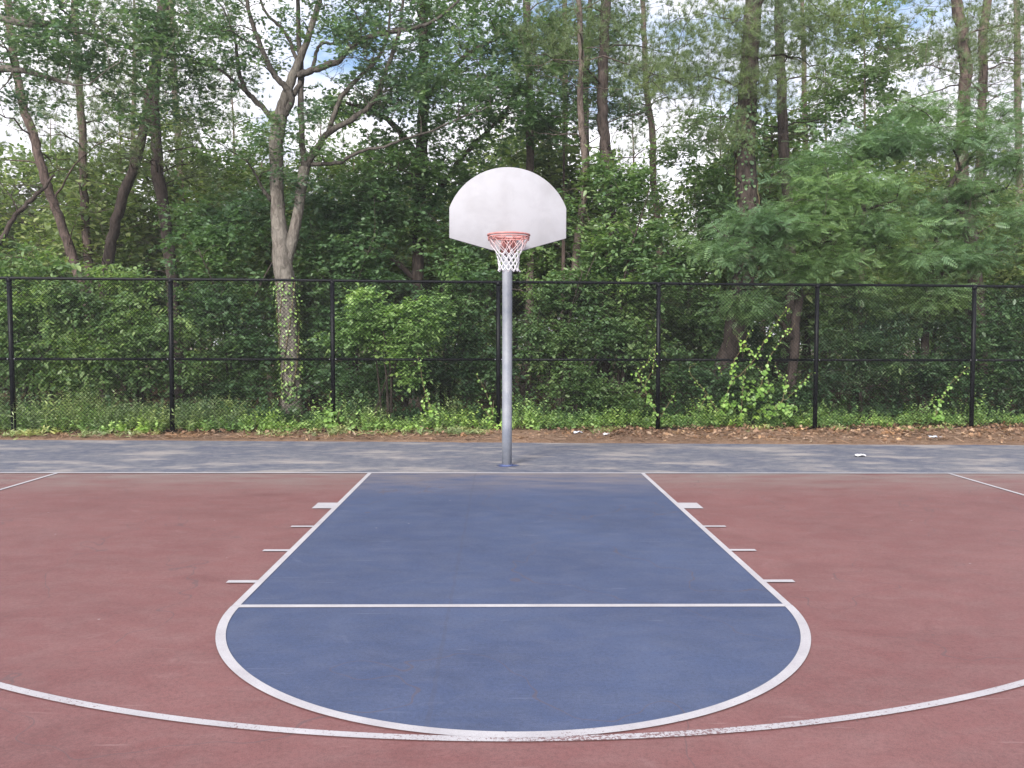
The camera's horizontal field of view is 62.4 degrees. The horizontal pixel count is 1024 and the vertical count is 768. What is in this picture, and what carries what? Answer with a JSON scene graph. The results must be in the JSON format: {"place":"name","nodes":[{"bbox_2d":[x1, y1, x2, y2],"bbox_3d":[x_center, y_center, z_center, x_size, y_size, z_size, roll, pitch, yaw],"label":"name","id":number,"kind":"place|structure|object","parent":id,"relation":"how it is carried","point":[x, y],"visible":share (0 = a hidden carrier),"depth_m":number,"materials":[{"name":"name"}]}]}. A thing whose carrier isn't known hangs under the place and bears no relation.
{"place":"outdoors","nodes":[
{"label":"outdoors","id":0,"kind":"place"},
{"bbox_2d":[449,167,565,465],"bbox_3d":[0.135,-0.665,10.747,1.332,3.888,2.521,1,3,17],"label":"basketball hoop","id":1,"kind":"object","parent":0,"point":[508,212],"visible":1,"depth_m":10.07,"materials":[{"name":"metal"}]},
{"bbox_2d":[0,473,1023,767],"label":"court floor","id":2,"kind":"structure","parent":0,"point":[118,589],"depth_m":5.28,"materials":[{"name":"red paint"}]},
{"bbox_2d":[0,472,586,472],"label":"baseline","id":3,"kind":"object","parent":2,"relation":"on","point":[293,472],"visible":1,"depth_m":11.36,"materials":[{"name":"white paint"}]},
{"bbox_2d":[0,473,1023,740],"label":"three point line","id":4,"kind":"object","parent":2,"relation":"on","point":[454,737],"visible":1,"depth_m":3.86,"materials":[{"name":"white paint"}]},
{"bbox_2d":[226,472,800,730],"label":"basketball key","id":5,"kind":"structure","parent":2,"relation":"on","point":[517,538],"depth_m":5.47,"materials":[{"name":"blue paint"}]},
{"bbox_2d":[232,473,370,605],"bbox_3d":[-1.867,1.331,8.454,0.052,0.001,5.744,0,3,-1],"label":"lane line","id":6,"kind":"object","parent":5,"relation":"on","point":[261,580],"visible":1,"depth_m":7.01,"materials":[{"name":"white paint"}]},
{"bbox_2d":[239,604,784,606],"bbox_3d":[0.007,1.471,5.611,3.618,0.001,0.058,0,3,-1],"label":"free throw line","id":7,"kind":"object","parent":5,"relation":"on","point":[480,605],"visible":1,"depth_m":5.61,"materials":[{"name":"white paint"}]},
{"bbox_2d":[215,605,810,736],"bbox_3d":[0.020,1.516,4.670,3.728,0.001,1.883,0,3,-1],"label":"free throw circle","id":8,"kind":"object","parent":5,"relation":"on","point":[790,669],"visible":1,"depth_m":4.05,"materials":[{"name":"white paint"}]},
{"bbox_2d":[641,473,790,604],"bbox_3d":[1.802,1.338,8.505,0.052,0.001,5.744,0,3,-1],"label":"lane line","id":9,"kind":"object","parent":2,"relation":"on","point":[773,591],"visible":1,"depth_m":7.16,"materials":[{"name":"white paint"}]},
{"bbox_2d":[0,440,1023,472],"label":"court apron","id":10,"kind":"object","parent":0,"point":[143,456],"visible":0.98,"depth_m":13.01,"materials":[{"name":"asphalt"}]},
{"bbox_2d":[0,425,1023,444],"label":"litter strip","id":11,"kind":"object","parent":10,"relation":"on","point":[858,441],"visible":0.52,"depth_m":15.30,"materials":[{"name":"brown soil"}]},
{"bbox_2d":[0,421,952,439],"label":"grass tufts","id":12,"kind":"object","parent":11,"relation":"on","point":[456,429],"visible":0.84,"depth_m":15.85,"materials":[{"name":"plant"}]},
{"bbox_2d":[0,276,1023,433],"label":"chain link fence","id":13,"kind":"object","parent":11,"relation":"on","point":[332,345],"visible":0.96,"depth_m":16.52,"materials":[{"name":"black metal"}]},
{"bbox_2d":[717,307,811,419],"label":"climbing vine","id":14,"kind":"object","parent":13,"relation":"attached to","point":[761,395],"visible":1,"depth_m":16.95,"materials":[{"name":"green plant"}]},
{"bbox_2d":[0,361,1023,430],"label":"forest floor","id":15,"kind":"structure","parent":0,"point":[166,399],"depth_m":25.19,"materials":[{"name":"plant"}]},
{"bbox_2d":[0,176,50,332],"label":"deep wood tree","id":16,"kind":"object","parent":15,"relation":"on","point":[4,244],"visible":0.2,"depth_m":27.57,"materials":[{"name":"plant"}]},
{"bbox_2d":[0,143,51,286],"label":"deep wood tree","id":17,"kind":"object","parent":15,"relation":"on","point":[10,169],"visible":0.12,"depth_m":32.80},
{"bbox_2d":[0,160,71,262],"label":"dead tree","id":18,"kind":"object","parent":15,"relation":"on","point":[15,215],"visible":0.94,"depth_m":19.47,"materials":[{"name":"plant"}]},
{"bbox_2d":[4,95,97,378],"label":"deep wood pine","id":19,"kind":"object","parent":15,"relation":"on","point":[55,114],"visible":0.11,"depth_m":34.98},
{"bbox_2d":[3,137,118,370],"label":"deep wood tree","id":20,"kind":"object","parent":15,"relation":"on","point":[22,196],"visible":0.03,"depth_m":33.02,"materials":[{"name":"plant"}]},
{"bbox_2d":[0,226,136,388],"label":"deep wood tree","id":21,"kind":"object","parent":15,"relation":"on","point":[44,260],"visible":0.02,"depth_m":27.09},
{"bbox_2d":[0,234,150,410],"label":"sapling","id":22,"kind":"object","parent":15,"relation":"on","point":[40,270],"visible":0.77,"depth_m":18.13,"materials":[{"name":"green plant"}]},
{"bbox_2d":[0,0,150,401],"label":"pine tree","id":23,"kind":"object","parent":15,"relation":"on","point":[63,231],"visible":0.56,"depth_m":23.89,"materials":[{"name":"green plant"}]},
{"bbox_2d":[1,176,165,371],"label":"deep wood tree","id":24,"kind":"object","parent":15,"relation":"on","point":[49,227],"visible":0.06,"depth_m":26.71,"materials":[{"name":"plant"}]},
{"bbox_2d":[0,0,191,319],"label":"pine tree","id":25,"kind":"object","parent":15,"relation":"on","point":[85,231],"visible":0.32,"depth_m":25.41,"materials":[{"name":"green plant"}]},
{"bbox_2d":[33,144,196,396],"bbox_3d":[-12.159,-3.416,26.556,5.320,7.948,5.364,0,3,-11],"label":"deep wood tree","id":26,"kind":"object","parent":15,"relation":"on","point":[131,226],"visible":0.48,"depth_m":25.60,"materials":[{"name":"plant"}]},
{"bbox_2d":[0,0,242,142],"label":"oak tree","id":27,"kind":"object","parent":15,"relation":"on","point":[148,43],"visible":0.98,"depth_m":18.07,"materials":[{"name":"green plant"}]},
{"bbox_2d":[0,104,258,354],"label":"tall loose tree","id":28,"kind":"object","parent":15,"relation":"on","point":[185,160],"visible":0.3,"depth_m":26.70,"materials":[{"name":"plant"}]},
{"bbox_2d":[67,308,194,397],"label":"deep wood bush","id":29,"kind":"object","parent":15,"relation":"on","point":[114,384],"visible":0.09,"depth_m":24.95,"materials":[{"name":"green plant"}]},
{"bbox_2d":[57,0,207,376],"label":"pine tree","id":30,"kind":"object","parent":15,"relation":"on","point":[121,80],"visible":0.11,"depth_m":33.64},
{"bbox_2d":[76,262,217,412],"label":"sapling","id":31,"kind":"object","parent":15,"relation":"on","point":[131,300],"visible":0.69,"depth_m":18.55,"materials":[{"name":"green plant"}]},
{"bbox_2d":[48,0,249,404],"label":"pine tree","id":32,"kind":"object","parent":15,"relation":"on","point":[158,164],"visible":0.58,"depth_m":22.68,"materials":[{"name":"green plant"}]},
{"bbox_2d":[47,0,275,400],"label":"pine tree","id":33,"kind":"object","parent":15,"relation":"on","point":[116,217],"visible":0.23,"depth_m":24.20,"materials":[{"name":"green plant"}]},
{"bbox_2d":[73,0,263,386],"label":"pine tree","id":34,"kind":"object","parent":15,"relation":"on","point":[238,99],"visible":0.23,"depth_m":29.91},
{"bbox_2d":[125,303,255,393],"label":"deep wood bush","id":35,"kind":"object","parent":15,"relation":"on","point":[204,351],"visible":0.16,"depth_m":25.59,"materials":[{"name":"green plant"}]},
{"bbox_2d":[129,158,258,392],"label":"deep wood tree","id":36,"kind":"object","parent":15,"relation":"on","point":[197,189],"visible":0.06,"depth_m":26.40,"materials":[{"name":"plant"}]},
{"bbox_2d":[145,171,289,413],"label":"oak sapling","id":37,"kind":"object","parent":15,"relation":"on","point":[211,237],"visible":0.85,"depth_m":20.19,"materials":[{"name":"green plant"}]},
{"bbox_2d":[0,374,463,432],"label":"tall weeds","id":38,"kind":"object","parent":15,"relation":"on","point":[106,418],"visible":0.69,"depth_m":16.56,"materials":[{"name":"green plant"}]},
{"bbox_2d":[166,29,299,340],"bbox_3d":[-11.617,-6.981,34.314,6.682,14.344,5.893,-2,4,-44],"label":"deep wood pine","id":39,"kind":"object","parent":15,"relation":"on","point":[231,102],"visible":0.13,"depth_m":33.92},
{"bbox_2d":[179,156,335,396],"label":"deep wood tree","id":40,"kind":"object","parent":15,"relation":"on","point":[249,173],"visible":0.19,"depth_m":25.03,"materials":[{"name":"plant"}]},
{"bbox_2d":[181,7,404,395],"bbox_3d":[-6.820,-5.641,26.161,6.940,12.433,3.559,0,3,-1],"label":"tall loose tree","id":41,"kind":"object","parent":15,"relation":"on","point":[240,167],"visible":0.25,"depth_m":26.22,"materials":[{"name":"green plant"}]},
{"bbox_2d":[214,171,381,397],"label":"deep wood tree","id":42,"kind":"object","parent":15,"relation":"on","point":[267,260],"visible":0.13,"depth_m":24.92,"materials":[{"name":"plant"}]},
{"bbox_2d":[259,325,358,404],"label":"deep wood bush","id":43,"kind":"object","parent":15,"relation":"on","point":[278,377],"visible":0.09,"depth_m":23.39,"materials":[{"name":"green plant"}]},
{"bbox_2d":[117,0,520,416],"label":"oak tree","id":44,"kind":"object","parent":15,"relation":"on","point":[284,242],"visible":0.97,"depth_m":19.45,"materials":[{"name":"green plant"}]},
{"bbox_2d":[269,276,307,403],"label":"ivy","id":45,"kind":"object","parent":44,"relation":"attached to","point":[299,347],"visible":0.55,"depth_m":19.68,"materials":[{"name":"green plant"}]},
{"bbox_2d":[270,75,377,361],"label":"deep wood pine","id":46,"kind":"object","parent":15,"relation":"on","point":[323,127],"visible":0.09,"depth_m":34.13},
{"bbox_2d":[270,163,427,409],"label":"oak sapling","id":47,"kind":"object","parent":15,"relation":"on","point":[340,250],"visible":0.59,"depth_m":20.79,"materials":[{"name":"green plant"}]},
{"bbox_2d":[284,155,430,377],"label":"deep wood tree","id":48,"kind":"object","parent":15,"relation":"on","point":[396,299],"visible":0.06,"depth_m":25.35,"materials":[{"name":"plant"}]},
{"bbox_2d":[307,282,459,418],"bbox_3d":[-2.656,-0.581,17.537,3.116,3.186,1.737,0,3,-1],"label":"bramble bush","id":49,"kind":"object","parent":15,"relation":"on","point":[369,335],"visible":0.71,"depth_m":17.39,"materials":[{"name":"green plant"}]},
{"bbox_2d":[325,137,445,350],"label":"deep wood tree","id":50,"kind":"object","parent":15,"relation":"on","point":[401,227],"visible":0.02,"depth_m":28.03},
{"bbox_2d":[343,311,464,406],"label":"deep wood bush","id":51,"kind":"object","parent":15,"relation":"on","point":[406,400],"visible":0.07,"depth_m":22.67,"materials":[{"name":"green plant"}]},
{"bbox_2d":[315,243,535,414],"bbox_3d":[-2.045,-1.180,19.288,4.854,4.212,2.947,-1,3,-22],"label":"bush","id":52,"kind":"object","parent":15,"relation":"on","point":[465,274],"visible":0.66,"depth_m":19.19,"materials":[{"name":"green plant"}]},
{"bbox_2d":[312,0,596,408],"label":"oak tree","id":53,"kind":"object","parent":15,"relation":"on","point":[395,159],"visible":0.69,"depth_m":21.38,"materials":[{"name":"green plant"}]},
{"bbox_2d":[387,155,549,398],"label":"deep wood tree","id":54,"kind":"object","parent":15,"relation":"on","point":[409,258],"visible":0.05,"depth_m":24.84,"materials":[{"name":"plant"}]},
{"bbox_2d":[410,169,548,397],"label":"deep wood tree","id":55,"kind":"object","parent":15,"relation":"on","point":[514,307],"visible":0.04,"depth_m":25.32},
{"bbox_2d":[426,296,536,404],"bbox_3d":[-1.167,-0.875,23.029,3.270,3.222,3.128,-1,3,-27],"label":"deep wood bush","id":56,"kind":"object","parent":15,"relation":"on","point":[492,341],"visible":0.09,"depth_m":22.78,"materials":[{"name":"green plant"}]},
{"bbox_2d":[447,119,557,377],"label":"deep wood tree","id":57,"kind":"object","parent":15,"relation":"on","point":[490,160],"depth_m":31.67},
{"bbox_2d":[0,188,1020,378],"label":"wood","id":58,"kind":"object","parent":15,"relation":"on","point":[641,369],"visible":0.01,"depth_m":43.63,"materials":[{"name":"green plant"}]},
{"bbox_2d":[0,370,1023,426],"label":"shaded undergrowth","id":59,"kind":"object","parent":15,"relation":"on","point":[307,415],"visible":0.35,"depth_m":18.71,"materials":[{"name":"green plant"}]},
{"bbox_2d":[0,389,1023,433],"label":"undergrowth","id":60,"kind":"object","parent":15,"relation":"on","point":[562,423],"visible":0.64,"depth_m":17.17,"materials":[{"name":"green plant"}]},
{"bbox_2d":[426,0,634,406],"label":"pine tree","id":61,"kind":"object","parent":15,"relation":"on","point":[530,159],"visible":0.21,"depth_m":22.89,"materials":[{"name":"green plant"}]},
{"bbox_2d":[479,179,634,417],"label":"sapling","id":62,"kind":"object","parent":15,"relation":"on","point":[562,333],"visible":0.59,"depth_m":19.36,"materials":[{"name":"green plant"}]},
{"bbox_2d":[478,0,640,375],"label":"pine tree","id":63,"kind":"object","parent":15,"relation":"on","point":[533,13],"visible":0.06,"depth_m":30.89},
{"bbox_2d":[484,104,640,396],"bbox_3d":[1.181,-4.165,26.700,6.113,9.496,5.733,-3,4,-45],"label":"deep wood tree","id":64,"kind":"object","parent":15,"relation":"on","point":[521,154],"visible":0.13,"depth_m":25.78,"materials":[{"name":"plant"}]},
{"bbox_2d":[501,123,643,327],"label":"deep wood tree","id":65,"kind":"object","parent":15,"relation":"on","point":[572,175],"visible":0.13,"depth_m":25.70,"materials":[{"name":"plant"}]},
{"bbox_2d":[519,315,631,407],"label":"deep wood bush","id":66,"kind":"object","parent":15,"relation":"on","point":[546,376],"visible":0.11,"depth_m":23.55,"materials":[{"name":"green plant"}]},
{"bbox_2d":[498,0,656,322],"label":"tall loose tree","id":67,"kind":"object","parent":15,"relation":"on","point":[624,113],"visible":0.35,"depth_m":23.81,"materials":[{"name":"plant"}]},
{"bbox_2d":[489,0,674,408],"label":"pine tree","id":68,"kind":"object","parent":15,"relation":"on","point":[581,118],"visible":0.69,"depth_m":20.43,"materials":[{"name":"green plant"}]},
{"bbox_2d":[528,353,650,420],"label":"bush","id":69,"kind":"object","parent":15,"relation":"on","point":[582,385],"visible":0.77,"depth_m":18.08,"materials":[{"name":"green plant"}]},
{"bbox_2d":[520,0,668,364],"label":"pine tree","id":70,"kind":"object","parent":15,"relation":"on","point":[585,127],"visible":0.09,"depth_m":28.90,"materials":[{"name":"green plant"}]},
{"bbox_2d":[477,0,726,411],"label":"pine tree","id":71,"kind":"object","parent":15,"relation":"on","point":[603,122],"visible":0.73,"depth_m":21.36,"materials":[{"name":"green plant"}]},
{"bbox_2d":[570,311,676,402],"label":"deep wood bush","id":72,"kind":"object","parent":15,"relation":"on","point":[628,373],"visible":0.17,"depth_m":23.16,"materials":[{"name":"green plant"}]},
{"bbox_2d":[562,141,702,414],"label":"young maple","id":73,"kind":"object","parent":15,"relation":"on","point":[629,189],"visible":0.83,"depth_m":19.57,"materials":[{"name":"green plant"}]},
{"bbox_2d":[586,173,696,393],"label":"deep wood tree","id":74,"kind":"object","parent":15,"relation":"on","point":[648,215],"visible":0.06,"depth_m":27.40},
{"bbox_2d":[592,78,697,377],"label":"deep wood pine","id":75,"kind":"object","parent":15,"relation":"on","point":[634,138],"visible":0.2,"depth_m":37.85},
{"bbox_2d":[567,0,728,398],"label":"pine tree","id":76,"kind":"object","parent":15,"relation":"on","point":[651,125],"visible":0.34,"depth_m":26.41,"materials":[{"name":"green plant"}]},
{"bbox_2d":[615,222,754,395],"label":"deep wood tree","id":77,"kind":"object","parent":15,"relation":"on","point":[689,347],"visible":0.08,"depth_m":26.08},
{"bbox_2d":[635,131,749,405],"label":"young maple","id":78,"kind":"object","parent":15,"relation":"on","point":[707,177],"visible":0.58,"depth_m":22.60,"materials":[{"name":"green plant"}]},
{"bbox_2d":[638,305,771,400],"bbox_3d":[5.041,-0.877,23.258,4.492,3.282,3.765,2,3,32],"label":"deep wood bush","id":79,"kind":"object","parent":15,"relation":"on","point":[701,355],"visible":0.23,"depth_m":22.73,"materials":[{"name":"green plant"}]},
{"bbox_2d":[628,309,839,422],"bbox_3d":[5.663,-0.564,19.680,4.075,3.110,5.591,3,4,43],"label":"bush","id":80,"kind":"object","parent":15,"relation":"on","point":[685,380],"visible":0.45,"depth_m":18.77,"materials":[{"name":"green plant"}]},
{"bbox_2d":[669,93,824,347],"bbox_3d":[7.056,-4.103,25.809,4.680,9.469,3.060,0,3,-1],"label":"tall loose tree","id":81,"kind":"object","parent":15,"relation":"on","point":[722,126],"visible":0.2,"depth_m":25.71,"materials":[{"name":"green plant"}]},
{"bbox_2d":[601,0,911,416],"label":"pine tree","id":82,"kind":"object","parent":15,"relation":"on","point":[750,31],"visible":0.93,"depth_m":19.71,"materials":[{"name":"green plant"}]},
{"bbox_2d":[712,103,777,310],"bbox_3d":[5.625,-4.180,20.258,1.446,5.068,1.549,2,3,30],"label":"ivy","id":83,"kind":"object","parent":82,"relation":"attached to","point":[751,162],"visible":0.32,"depth_m":20.06,"materials":[{"name":"green plant"}]},
{"bbox_2d":[665,0,879,396],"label":"pine tree","id":84,"kind":"object","parent":15,"relation":"on","point":[782,120],"visible":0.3,"depth_m":22.69,"materials":[{"name":"green plant"}]},
{"bbox_2d":[675,109,874,387],"bbox_3d":[7.777,-3.725,25.898,5.913,8.762,5.865,1,3,8],"label":"deep wood tree","id":85,"kind":"object","parent":15,"relation":"on","point":[772,192],"visible":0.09,"depth_m":25.00,"materials":[{"name":"plant"}]},
{"bbox_2d":[726,124,878,374],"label":"deep wood tree","id":86,"kind":"object","parent":15,"relation":"on","point":[803,325],"visible":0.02,"depth_m":27.23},
{"bbox_2d":[719,0,904,389],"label":"pine tree","id":87,"kind":"object","parent":15,"relation":"on","point":[804,105],"visible":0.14,"depth_m":28.93,"materials":[{"name":"green plant"}]},
{"bbox_2d":[667,107,1002,422],"bbox_3d":[6.676,-2.507,18.222,6.814,7.056,4.024,0,3,-1],"label":"locust tree","id":88,"kind":"object","parent":15,"relation":"on","point":[820,205],"visible":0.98,"depth_m":17.89,"materials":[{"name":"green plant"}]},
{"bbox_2d":[789,37,887,381],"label":"deep wood pine","id":89,"kind":"object","parent":15,"relation":"on","point":[847,120],"visible":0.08,"depth_m":37.05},
{"bbox_2d":[798,294,914,405],"bbox_3d":[9.738,-0.985,24.123,3.308,3.408,3.459,-1,3,-22],"label":"deep wood bush","id":90,"kind":"object","parent":15,"relation":"on","point":[836,329],"visible":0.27,"depth_m":23.87,"materials":[{"name":"green plant"}]},
{"bbox_2d":[800,241,912,393],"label":"deep wood tree","id":91,"kind":"object","parent":15,"relation":"on","point":[825,312],"visible":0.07,"depth_m":27.62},
{"bbox_2d":[765,0,952,400],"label":"tall loose tree","id":92,"kind":"object","parent":15,"relation":"on","point":[834,100],"visible":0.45,"depth_m":24.75,"materials":[{"name":"green plant"}]},
{"bbox_2d":[785,276,946,419],"bbox_3d":[8.014,-0.780,19.134,3.529,3.479,3.126,1,3,19],"label":"bush","id":93,"kind":"object","parent":15,"relation":"on","point":[869,345],"visible":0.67,"depth_m":18.76,"materials":[{"name":"green plant"}]},
{"bbox_2d":[812,208,951,394],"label":"deep wood tree","id":94,"kind":"object","parent":15,"relation":"on","point":[898,300],"visible":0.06,"depth_m":27.73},
{"bbox_2d":[835,328,955,403],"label":"deep wood bush","id":95,"kind":"object","parent":15,"relation":"on","point":[891,379],"visible":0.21,"depth_m":23.95,"materials":[{"name":"green plant"}]},
{"bbox_2d":[839,101,1002,388],"bbox_3d":[14.629,-5.239,32.079,7.238,11.245,6.788,-2,4,-40],"label":"deep wood tree","id":96,"kind":"object","parent":15,"relation":"on","point":[918,168],"visible":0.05,"depth_m":30.87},
{"bbox_2d":[857,153,995,391],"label":"deep wood tree","id":97,"kind":"object","parent":15,"relation":"on","point":[933,183],"visible":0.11,"depth_m":28.52,"materials":[{"name":"plant"}]},
{"bbox_2d":[837,0,1023,406],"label":"pine tree","id":98,"kind":"object","parent":15,"relation":"on","point":[964,42],"visible":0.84,"depth_m":22.15,"materials":[{"name":"green plant"}]},
{"bbox_2d":[844,73,1023,418],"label":"locust tree","id":99,"kind":"object","parent":15,"relation":"on","point":[964,140],"visible":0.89,"depth_m":19.11,"materials":[{"name":"green plant"}]},
{"bbox_2d":[859,180,1023,402],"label":"young maple","id":100,"kind":"object","parent":15,"relation":"on","point":[1007,275],"visible":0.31,"depth_m":23.31,"materials":[{"name":"green plant"}]},
{"bbox_2d":[863,0,1023,396],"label":"pine tree","id":101,"kind":"object","parent":15,"relation":"on","point":[984,74],"visible":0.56,"depth_m":23.10,"materials":[{"name":"green plant"}]},
{"bbox_2d":[889,278,1023,417],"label":"bush","id":102,"kind":"object","parent":15,"relation":"on","point":[989,350],"visible":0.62,"depth_m":19.08,"materials":[{"name":"green plant"}]},
{"bbox_2d":[900,0,1023,366],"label":"pine tree","id":103,"kind":"object","parent":15,"relation":"on","point":[1018,73],"visible":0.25,"depth_m":26.92,"materials":[{"name":"plant"}]},
{"bbox_2d":[911,217,1019,356],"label":"deep wood tree","id":104,"kind":"object","parent":15,"relation":"on","point":[956,309],"visible":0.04,"depth_m":27.40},
{"bbox_2d":[0,0,1023,345],"label":"sky","id":105,"kind":"structure","parent":0,"point":[321,56],"materials":[{"name":"white"}]},
{"bbox_2d":[162,346,940,360],"bbox_3d":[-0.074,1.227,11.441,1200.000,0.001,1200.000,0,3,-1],"label":"ground","id":106,"kind":"structure","parent":0,"point":[660,351],"depth_m":200.04,"materials":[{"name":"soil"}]},
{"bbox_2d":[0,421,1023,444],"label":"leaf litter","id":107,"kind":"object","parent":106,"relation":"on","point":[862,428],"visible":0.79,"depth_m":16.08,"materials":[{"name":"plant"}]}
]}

